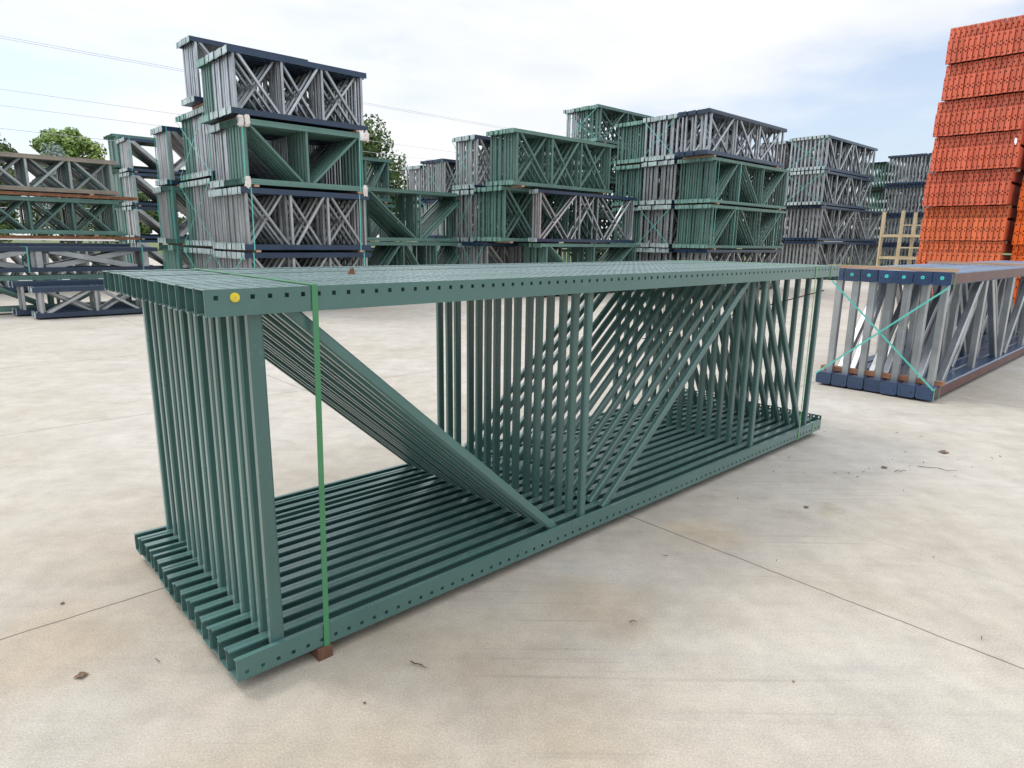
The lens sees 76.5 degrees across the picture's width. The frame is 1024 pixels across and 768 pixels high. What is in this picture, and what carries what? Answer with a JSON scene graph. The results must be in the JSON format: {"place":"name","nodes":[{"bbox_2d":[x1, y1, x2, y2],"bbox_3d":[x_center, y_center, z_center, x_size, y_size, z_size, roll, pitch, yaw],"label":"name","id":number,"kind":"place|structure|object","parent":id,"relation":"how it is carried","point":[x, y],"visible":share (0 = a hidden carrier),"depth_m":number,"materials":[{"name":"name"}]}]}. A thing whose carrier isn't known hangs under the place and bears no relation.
{"place":"outdoors","nodes":[
{"label":"outdoors","id":0,"kind":"place"},
{"bbox_2d":[0,207,417,242],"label":"fence","id":1,"kind":"object","parent":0,"point":[76,240],"visible":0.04,"depth_m":41.09,"materials":[{"name":"green metal"}]},
{"bbox_2d":[2,235,1011,264],"bbox_3d":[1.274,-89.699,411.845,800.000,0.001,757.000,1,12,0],"label":"grass field","id":2,"kind":"structure","parent":0,"point":[58,241],"depth_m":113.43,"materials":[{"name":"green plant"}]},
{"bbox_2d":[0,138,22,242],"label":"tree","id":3,"kind":"object","parent":2,"relation":"on","point":[10,171],"visible":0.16,"depth_m":53.34,"materials":[{"name":"green plant"}]},
{"bbox_2d":[34,141,89,242],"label":"tree","id":4,"kind":"object","parent":2,"relation":"on","point":[56,152],"visible":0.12,"depth_m":49.40,"materials":[{"name":"green plant"}]},
{"bbox_2d":[29,126,106,242],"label":"tree","id":5,"kind":"object","parent":2,"relation":"on","point":[78,146],"visible":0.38,"depth_m":56.24,"materials":[{"name":"green plant"}]},
{"bbox_2d":[72,175,157,243],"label":"tree","id":6,"kind":"object","parent":2,"relation":"on","point":[143,228],"visible":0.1,"depth_m":44.16,"materials":[{"name":"green plant"}]},
{"bbox_2d":[362,114,421,219],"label":"tree","id":7,"kind":"object","parent":2,"relation":"on","point":[370,146],"visible":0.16,"depth_m":41.66,"materials":[{"name":"green plant"}]},
{"bbox_2d":[0,255,1023,767],"bbox_3d":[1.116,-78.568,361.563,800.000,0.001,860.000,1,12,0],"label":"ground","id":8,"kind":"structure","parent":0,"point":[874,611],"depth_m":2.55,"materials":[{"name":"concrete"}]},
{"bbox_2d":[0,243,128,290],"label":"frame bundle","id":9,"kind":"object","parent":8,"relation":"on","point":[18,260],"visible":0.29,"depth_m":16.35,"materials":[{"name":"blue paint"}]},
{"bbox_2d":[0,235,139,239],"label":"post bundle","id":10,"kind":"object","parent":9,"relation":"on","point":[63,237],"visible":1,"depth_m":16.09,"materials":[{"name":"metal"}]},
{"bbox_2d":[0,195,122,235],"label":"frame bundle","id":11,"kind":"object","parent":10,"relation":"on","point":[70,206],"visible":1,"depth_m":16.30,"materials":[{"name":"green paint"}]},
{"bbox_2d":[0,191,136,200],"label":"post bundle","id":12,"kind":"object","parent":11,"relation":"on","point":[65,195],"visible":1,"depth_m":15.97,"materials":[{"name":"metal"}]},
{"bbox_2d":[0,152,119,195],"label":"frame bundle","id":13,"kind":"object","parent":12,"relation":"on","point":[24,164],"visible":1,"depth_m":16.09,"materials":[{"name":"grey paint"}]},
{"bbox_2d":[0,273,139,311],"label":"frame bundle","id":14,"kind":"object","parent":8,"relation":"on","point":[50,299],"visible":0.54,"depth_m":11.79,"materials":[{"name":"blue paint"}]},
{"bbox_2d":[0,246,159,272],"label":"frame bundle","id":15,"kind":"object","parent":14,"relation":"on","point":[36,264],"visible":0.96,"depth_m":12.05,"materials":[{"name":"blue paint"}]},
{"bbox_2d":[8,279,139,314],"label":"frame bundle","id":16,"kind":"object","parent":8,"relation":"on","point":[23,309],"visible":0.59,"depth_m":11.49,"materials":[{"name":"blue paint"}]},
{"bbox_2d":[28,285,142,318],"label":"frame bundle","id":17,"kind":"object","parent":8,"relation":"on","point":[94,309],"visible":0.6,"depth_m":11.21,"materials":[{"name":"blue paint"}]},
{"bbox_2d":[115,238,163,266],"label":"frame bundle","id":18,"kind":"object","parent":8,"relation":"on","point":[128,258],"visible":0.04,"depth_m":26.06,"materials":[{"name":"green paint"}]},
{"bbox_2d":[114,204,188,236],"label":"frame bundle","id":19,"kind":"object","parent":18,"relation":"on","point":[121,219],"visible":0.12,"depth_m":25.90,"materials":[{"name":"green paint"}]},
{"bbox_2d":[108,169,154,203],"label":"frame bundle","id":20,"kind":"object","parent":19,"relation":"on","point":[117,183],"visible":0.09,"depth_m":25.43,"materials":[{"name":"green paint"}]},
{"bbox_2d":[103,133,185,171],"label":"frame bundle","id":21,"kind":"object","parent":20,"relation":"on","point":[114,151],"visible":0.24,"depth_m":25.30,"materials":[{"name":"green paint"}]},
{"bbox_2d":[127,240,189,269],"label":"frame bundle","id":22,"kind":"object","parent":8,"relation":"on","point":[157,256],"visible":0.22,"depth_m":25.29,"materials":[{"name":"blue paint"}]},
{"bbox_2d":[122,206,188,239],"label":"frame bundle","id":23,"kind":"object","parent":22,"relation":"on","point":[134,215],"visible":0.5,"depth_m":25.05,"materials":[{"name":"blue paint"}]},
{"bbox_2d":[119,172,184,206],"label":"frame bundle","id":24,"kind":"object","parent":23,"relation":"on","point":[132,182],"visible":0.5,"depth_m":24.74,"materials":[{"name":"blue paint"}]},
{"bbox_2d":[116,137,185,175],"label":"frame bundle","id":25,"kind":"object","parent":24,"relation":"on","point":[128,147],"visible":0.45,"depth_m":24.55,"materials":[{"name":"blue paint"}]},
{"bbox_2d":[159,245,209,269],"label":"frame bundle","id":26,"kind":"object","parent":8,"relation":"on","point":[175,256],"visible":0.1,"depth_m":14.75,"materials":[{"name":"green paint"}]},
{"bbox_2d":[153,186,188,244],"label":"frame bundle","id":27,"kind":"object","parent":26,"relation":"on","point":[171,200],"visible":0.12,"depth_m":14.56,"materials":[{"name":"green paint"}]},
{"bbox_2d":[150,125,189,186],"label":"frame bundle","id":28,"kind":"object","parent":27,"relation":"on","point":[168,139],"visible":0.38,"depth_m":14.23,"materials":[{"name":"blue paint"}]},
{"bbox_2d":[184,247,322,268],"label":"frame bundle","id":29,"kind":"object","parent":8,"relation":"on","point":[201,258],"visible":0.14,"depth_m":13.76,"materials":[{"name":"blue paint"}]},
{"bbox_2d":[180,178,326,247],"bbox_3d":[-5.598,-3.706,14.365,2.627,1.348,1.888,-11,17,-42],"label":"frame bundle","id":30,"kind":"object","parent":29,"relation":"on","point":[201,217],"visible":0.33,"depth_m":13.55,"materials":[{"name":"blue paint"}]},
{"bbox_2d":[175,106,323,183],"bbox_3d":[-5.556,-5.028,14.094,2.632,1.327,1.888,-11,17,-42],"label":"frame bundle","id":31,"kind":"object","parent":30,"relation":"on","point":[197,165],"visible":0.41,"depth_m":13.36,"materials":[{"name":"blue paint"}]},
{"bbox_2d":[176,35,307,114],"bbox_3d":[-5.436,-6.160,13.293,2.390,1.188,0.746,-11,17,-42],"label":"frame bundle","id":32,"kind":"object","parent":31,"relation":"on","point":[194,49],"visible":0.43,"depth_m":12.52,"materials":[{"name":"grey paint"}]},
{"bbox_2d":[212,251,371,268],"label":"frame bundle","id":33,"kind":"object","parent":8,"relation":"on","point":[241,259],"visible":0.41,"depth_m":12.67,"materials":[{"name":"blue paint"}]},
{"bbox_2d":[208,187,370,251],"bbox_3d":[-4.409,-3.237,12.996,2.610,1.138,1.656,-11,17,-42],"label":"frame bundle","id":34,"kind":"object","parent":33,"relation":"on","point":[302,222],"visible":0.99,"depth_m":12.53,"materials":[{"name":"blue paint"}]},
{"bbox_2d":[205,114,368,196],"bbox_3d":[-4.350,-4.373,12.756,2.573,1.279,1.697,-11,17,-42],"label":"frame bundle","id":35,"kind":"object","parent":34,"relation":"on","point":[284,160],"visible":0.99,"depth_m":12.41,"materials":[{"name":"green paint"}]},
{"bbox_2d":[195,44,367,132],"bbox_3d":[-4.375,-5.479,12.484,2.692,1.118,1.619,-11,17,-42],"label":"frame bundle","id":36,"kind":"object","parent":35,"relation":"on","point":[227,95],"visible":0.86,"depth_m":11.96,"materials":[{"name":"blue paint"}]},
{"bbox_2d":[310,643,332,661],"bbox_3d":[-1.041,0.821,2.646,0.052,0.041,1.193,-11,17,-42],"label":"timber","id":37,"kind":"object","parent":8,"relation":"on","point":[321,653],"visible":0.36,"depth_m":2.22,"materials":[{"name":"brown wood"}]},
{"bbox_2d":[102,260,839,682],"bbox_3d":[0.342,-0.057,3.765,4.350,1.228,1.205,-11,17,-42],"label":"frame bundle","id":38,"kind":"object","parent":37,"relation":"on","point":[256,576],"visible":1,"depth_m":2.94,"materials":[{"name":"green paint"}]},
{"bbox_2d":[364,242,460,265],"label":"frame bundle","id":39,"kind":"object","parent":8,"relation":"on","point":[387,253],"visible":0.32,"depth_m":16.45,"materials":[{"name":"green paint"}]},
{"bbox_2d":[343,187,473,242],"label":"frame bundle","id":40,"kind":"object","parent":39,"relation":"on","point":[440,210],"visible":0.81,"depth_m":16.40,"materials":[{"name":"green paint"}]},
{"bbox_2d":[408,245,426,263],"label":"frame bundle","id":41,"kind":"object","parent":8,"relation":"on","point":[410,246],"depth_m":25.40,"materials":[{"name":"blue paint"}]},
{"bbox_2d":[414,204,438,230],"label":"frame bundle","id":42,"kind":"object","parent":41,"relation":"on","point":[422,211],"visible":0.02,"depth_m":24.59,"materials":[{"name":"blue paint"}]},
{"bbox_2d":[404,165,454,201],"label":"frame bundle","id":43,"kind":"object","parent":42,"relation":"on","point":[418,182],"visible":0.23,"depth_m":24.58,"materials":[{"name":"blue paint"}]},
{"bbox_2d":[422,241,458,263],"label":"frame bundle","id":44,"kind":"object","parent":8,"relation":"on","point":[437,250],"visible":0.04,"depth_m":24.42,"materials":[{"name":"blue paint"}]},
{"bbox_2d":[421,200,481,237],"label":"frame bundle","id":45,"kind":"object","parent":44,"relation":"on","point":[435,233],"visible":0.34,"depth_m":24.01,"materials":[{"name":"blue paint"}]},
{"bbox_2d":[420,158,459,199],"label":"frame bundle","id":46,"kind":"object","parent":45,"relation":"on","point":[441,170],"visible":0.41,"depth_m":23.69,"materials":[{"name":"blue paint"}]},
{"bbox_2d":[452,243,530,263],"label":"frame bundle","id":47,"kind":"object","parent":8,"relation":"on","point":[463,259],"visible":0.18,"depth_m":17.28,"materials":[{"name":"blue paint"}]},
{"bbox_2d":[452,190,554,242],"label":"frame bundle","id":48,"kind":"object","parent":47,"relation":"on","point":[473,219],"visible":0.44,"depth_m":16.85,"materials":[{"name":"blue paint"}]},
{"bbox_2d":[452,134,554,190],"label":"frame bundle","id":49,"kind":"object","parent":48,"relation":"on","point":[473,142],"visible":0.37,"depth_m":16.57,"materials":[{"name":"blue paint"}]},
{"bbox_2d":[461,242,565,263],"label":"frame bundle","id":50,"kind":"object","parent":8,"relation":"on","point":[482,249],"visible":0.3,"depth_m":16.72,"materials":[{"name":"blue paint"}]},
{"bbox_2d":[474,186,596,243],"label":"frame bundle","id":51,"kind":"object","parent":50,"relation":"on","point":[504,193],"visible":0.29,"depth_m":16.51,"materials":[{"name":"green paint"}]},
{"bbox_2d":[486,128,614,194],"bbox_3d":[1.054,-5.620,16.683,3.752,1.298,0.962,-11,17,-42],"label":"frame bundle","id":52,"kind":"object","parent":51,"relation":"on","point":[535,158],"visible":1,"depth_m":16.24,"materials":[{"name":"green paint"}]},
{"bbox_2d":[519,243,640,296],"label":"frame bundle","id":53,"kind":"object","parent":8,"relation":"on","point":[541,251],"visible":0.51,"depth_m":17.49,"materials":[{"name":"green paint"}]},
{"bbox_2d":[528,189,636,242],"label":"frame bundle","id":54,"kind":"object","parent":53,"relation":"on","point":[536,233],"visible":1,"depth_m":16.98,"materials":[{"name":"blue paint"}]},
{"bbox_2d":[562,249,611,261],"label":"frame bundle","id":55,"kind":"object","parent":8,"relation":"on","point":[597,253],"visible":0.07,"depth_m":22.18,"materials":[{"name":"green paint"}]},
{"bbox_2d":[562,215,642,249],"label":"frame bundle","id":56,"kind":"object","parent":55,"relation":"on","point":[604,218],"visible":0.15,"depth_m":21.94,"materials":[{"name":"green paint"}]},
{"bbox_2d":[566,180,657,216],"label":"frame bundle","id":57,"kind":"object","parent":56,"relation":"on","point":[612,186],"visible":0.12,"depth_m":21.82,"materials":[{"name":"green paint"}]},
{"bbox_2d":[572,142,642,181],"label":"frame bundle","id":58,"kind":"object","parent":57,"relation":"on","point":[612,165],"visible":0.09,"depth_m":21.61,"materials":[{"name":"green paint"}]},
{"bbox_2d":[563,104,652,146],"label":"frame bundle","id":59,"kind":"object","parent":58,"relation":"on","point":[607,116],"visible":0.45,"depth_m":21.15,"materials":[{"name":"green paint"}]},
{"bbox_2d":[619,249,676,260],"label":"frame bundle","id":60,"kind":"object","parent":8,"relation":"on","point":[637,256],"visible":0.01,"depth_m":20.08,"materials":[{"name":"green paint"}]},
{"bbox_2d":[611,207,673,247],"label":"frame bundle","id":61,"kind":"object","parent":60,"relation":"on","point":[636,223],"visible":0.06,"depth_m":19.94,"materials":[{"name":"green paint"}]},
{"bbox_2d":[612,164,682,207],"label":"frame bundle","id":62,"kind":"object","parent":61,"relation":"on","point":[633,183],"visible":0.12,"depth_m":19.69,"materials":[{"name":"green paint"}]},
{"bbox_2d":[614,120,690,165],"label":"frame bundle","id":63,"kind":"object","parent":62,"relation":"on","point":[636,129],"visible":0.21,"depth_m":19.43,"materials":[{"name":"green paint"}]},
{"bbox_2d":[636,248,737,289],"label":"frame bundle","id":64,"kind":"object","parent":8,"relation":"on","point":[669,254],"visible":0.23,"depth_m":19.32,"materials":[{"name":"blue paint"}]},
{"bbox_2d":[636,205,736,248],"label":"frame bundle","id":65,"kind":"object","parent":64,"relation":"on","point":[669,237],"visible":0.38,"depth_m":19.13,"materials":[{"name":"blue paint"}]},
{"bbox_2d":[639,160,726,205],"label":"frame bundle","id":66,"kind":"object","parent":65,"relation":"on","point":[672,168],"visible":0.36,"depth_m":18.85,"materials":[{"name":"blue paint"}]},
{"bbox_2d":[641,113,748,161],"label":"frame bundle","id":67,"kind":"object","parent":66,"relation":"on","point":[673,122],"visible":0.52,"depth_m":18.66,"materials":[{"name":"blue paint"}]},
{"bbox_2d":[674,249,781,288],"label":"frame bundle","id":68,"kind":"object","parent":8,"relation":"on","point":[731,255],"visible":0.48,"depth_m":19.18,"materials":[{"name":"paint"}]},
{"bbox_2d":[672,204,785,249],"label":"frame bundle","id":69,"kind":"object","parent":68,"relation":"on","point":[727,226],"visible":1,"depth_m":18.80,"materials":[{"name":"green paint"}]},
{"bbox_2d":[675,156,789,209],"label":"frame bundle","id":70,"kind":"object","parent":69,"relation":"on","point":[733,179],"visible":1,"depth_m":18.54,"materials":[{"name":"green paint"}]},
{"bbox_2d":[675,108,786,167],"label":"frame bundle","id":71,"kind":"object","parent":70,"relation":"on","point":[754,130],"visible":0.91,"depth_m":18.11,"materials":[{"name":"blue paint"}]},
{"bbox_2d":[751,244,811,263],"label":"frame bundle","id":72,"kind":"object","parent":8,"relation":"on","point":[780,255],"visible":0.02,"depth_m":29.07,"materials":[{"name":"blue paint"}]},
{"bbox_2d":[756,210,813,243],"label":"frame bundle","id":73,"kind":"object","parent":72,"relation":"on","point":[783,228],"visible":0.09,"depth_m":28.61,"materials":[{"name":"blue paint"}]},
{"bbox_2d":[764,177,809,212],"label":"frame bundle","id":74,"kind":"object","parent":73,"relation":"on","point":[785,193],"visible":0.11,"depth_m":28.55,"materials":[{"name":"blue paint"}]},
{"bbox_2d":[760,141,819,169],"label":"frame bundle","id":75,"kind":"object","parent":74,"relation":"on","point":[786,151],"visible":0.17,"depth_m":27.84,"materials":[{"name":"blue paint"}]},
{"bbox_2d":[781,241,882,265],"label":"frame bundle","id":76,"kind":"object","parent":8,"relation":"on","point":[834,252],"visible":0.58,"depth_m":28.48,"materials":[{"name":"blue paint"}]},
{"bbox_2d":[781,205,882,242],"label":"frame bundle","id":77,"kind":"object","parent":76,"relation":"on","point":[824,221],"visible":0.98,"depth_m":28.03,"materials":[{"name":"blue paint"}]},
{"bbox_2d":[784,170,873,209],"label":"frame bundle","id":78,"kind":"object","parent":77,"relation":"on","point":[820,187],"visible":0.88,"depth_m":27.21,"materials":[{"name":"blue paint"}]},
{"bbox_2d":[787,134,877,178],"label":"frame bundle","id":79,"kind":"object","parent":78,"relation":"on","point":[828,148],"visible":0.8,"depth_m":26.91,"materials":[{"name":"blue paint"}]},
{"bbox_2d":[855,247,892,265],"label":"frame bundle","id":80,"kind":"object","parent":8,"relation":"on","point":[876,257],"visible":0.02,"depth_m":34.93,"materials":[{"name":"green paint"}]},
{"bbox_2d":[854,219,896,241],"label":"frame bundle","id":81,"kind":"object","parent":80,"relation":"on","point":[879,229],"visible":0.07,"depth_m":34.44,"materials":[{"name":"green paint"}]},
{"bbox_2d":[859,190,900,218],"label":"frame bundle","id":82,"kind":"object","parent":81,"relation":"on","point":[878,202],"visible":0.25,"depth_m":33.74,"materials":[{"name":"green paint"}]},
{"bbox_2d":[861,161,904,192],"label":"frame bundle","id":83,"kind":"object","parent":82,"relation":"on","point":[883,167],"visible":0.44,"depth_m":33.44,"materials":[{"name":"green paint"}]},
{"bbox_2d":[879,245,916,265],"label":"frame bundle","id":84,"kind":"object","parent":8,"relation":"on","point":[903,251],"visible":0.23,"depth_m":32.52,"materials":[{"name":"blue paint"}]},
{"bbox_2d":[877,215,921,245],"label":"frame bundle","id":85,"kind":"object","parent":84,"relation":"on","point":[895,230],"visible":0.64,"depth_m":32.26,"materials":[{"name":"blue paint"}]},
{"bbox_2d":[883,184,925,215],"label":"frame bundle","id":86,"kind":"object","parent":85,"relation":"on","point":[909,201],"visible":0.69,"depth_m":31.98,"materials":[{"name":"blue paint"}]},
{"bbox_2d":[885,153,931,185],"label":"frame bundle","id":87,"kind":"object","parent":86,"relation":"on","point":[913,175],"visible":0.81,"depth_m":31.64,"materials":[{"name":"blue paint"}]},
{"bbox_2d":[876,211,931,265],"bbox_3d":[14.687,-5.077,24.266,1.390,2.650,1.090,-1,13,-8],"label":"storage rack","id":88,"kind":"object","parent":8,"relation":"on","point":[909,257],"visible":0.49,"depth_m":24.27,"materials":[{"name":"beige metal"}]},
{"bbox_2d":[815,260,1023,401],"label":"frame bundle","id":89,"kind":"object","parent":8,"relation":"on","point":[966,323],"visible":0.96,"depth_m":6.56,"materials":[{"name":"blue paint"}]},
{"bbox_2d":[1013,278,1019,306],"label":"beam bundle","id":90,"kind":"object","parent":8,"relation":"on","point":[1016,288],"visible":0.16,"depth_m":13.87,"materials":[{"name":"orange paint"}]},
{"bbox_2d":[1010,244,1023,277],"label":"beam bundle","id":91,"kind":"object","parent":90,"relation":"on","point":[1018,249],"visible":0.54,"depth_m":13.75,"materials":[{"name":"orange paint"}]},
{"bbox_2d":[1012,210,1023,244],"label":"beam bundle","id":92,"kind":"object","parent":91,"relation":"on","point":[1018,235],"visible":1,"depth_m":13.66,"materials":[{"name":"orange paint"}]},
{"bbox_2d":[0,0,1023,243],"label":"sky","id":93,"kind":"structure","parent":0,"point":[871,73],"materials":[{"name":"white"}]},
{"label":"beam bundle","id":94,"kind":"object","parent":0,"visible":0},
{"bbox_2d":[916,241,1017,263],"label":"beam bundle","id":95,"kind":"object","parent":94,"relation":"on","point":[966,251],"visible":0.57,"depth_m":14.24,"materials":[{"name":"orange paint"}]},
{"bbox_2d":[919,205,1017,243],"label":"beam bundle","id":96,"kind":"object","parent":95,"relation":"on","point":[992,224],"visible":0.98,"depth_m":14.12,"materials":[{"name":"orange paint"}]},
{"bbox_2d":[922,168,1023,208],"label":"beam bundle","id":97,"kind":"object","parent":96,"relation":"on","point":[996,187],"visible":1,"depth_m":13.95,"materials":[{"name":"orange paint"}]},
{"bbox_2d":[929,130,1023,174],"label":"beam bundle","id":98,"kind":"object","parent":97,"relation":"on","point":[991,151],"visible":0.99,"depth_m":13.74,"materials":[{"name":"orange paint"}]},
{"bbox_2d":[932,92,1023,137],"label":"beam bundle","id":99,"kind":"object","parent":98,"relation":"on","point":[988,115],"visible":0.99,"depth_m":13.64,"materials":[{"name":"orange paint"}]},
{"bbox_2d":[941,53,1023,101],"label":"beam bundle","id":100,"kind":"object","parent":99,"relation":"on","point":[990,77],"visible":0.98,"depth_m":13.50,"materials":[{"name":"orange paint"}]},
{"bbox_2d":[945,15,1023,64],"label":"beam bundle","id":101,"kind":"object","parent":100,"relation":"on","point":[1002,38],"visible":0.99,"depth_m":13.41,"materials":[{"name":"orange paint"}]},
{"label":"frame bundle","id":102,"kind":"object","parent":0,"visible":0},
{"bbox_2d":[367,204,394,245],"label":"frame bundle","id":103,"kind":"object","parent":102,"relation":"on","point":[374,229],"visible":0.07,"depth_m":17.64,"materials":[{"name":"green paint"}]},
{"bbox_2d":[335,157,391,203],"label":"frame bundle","id":104,"kind":"object","parent":103,"relation":"on","point":[379,168],"visible":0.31,"depth_m":17.46,"materials":[{"name":"green paint"}]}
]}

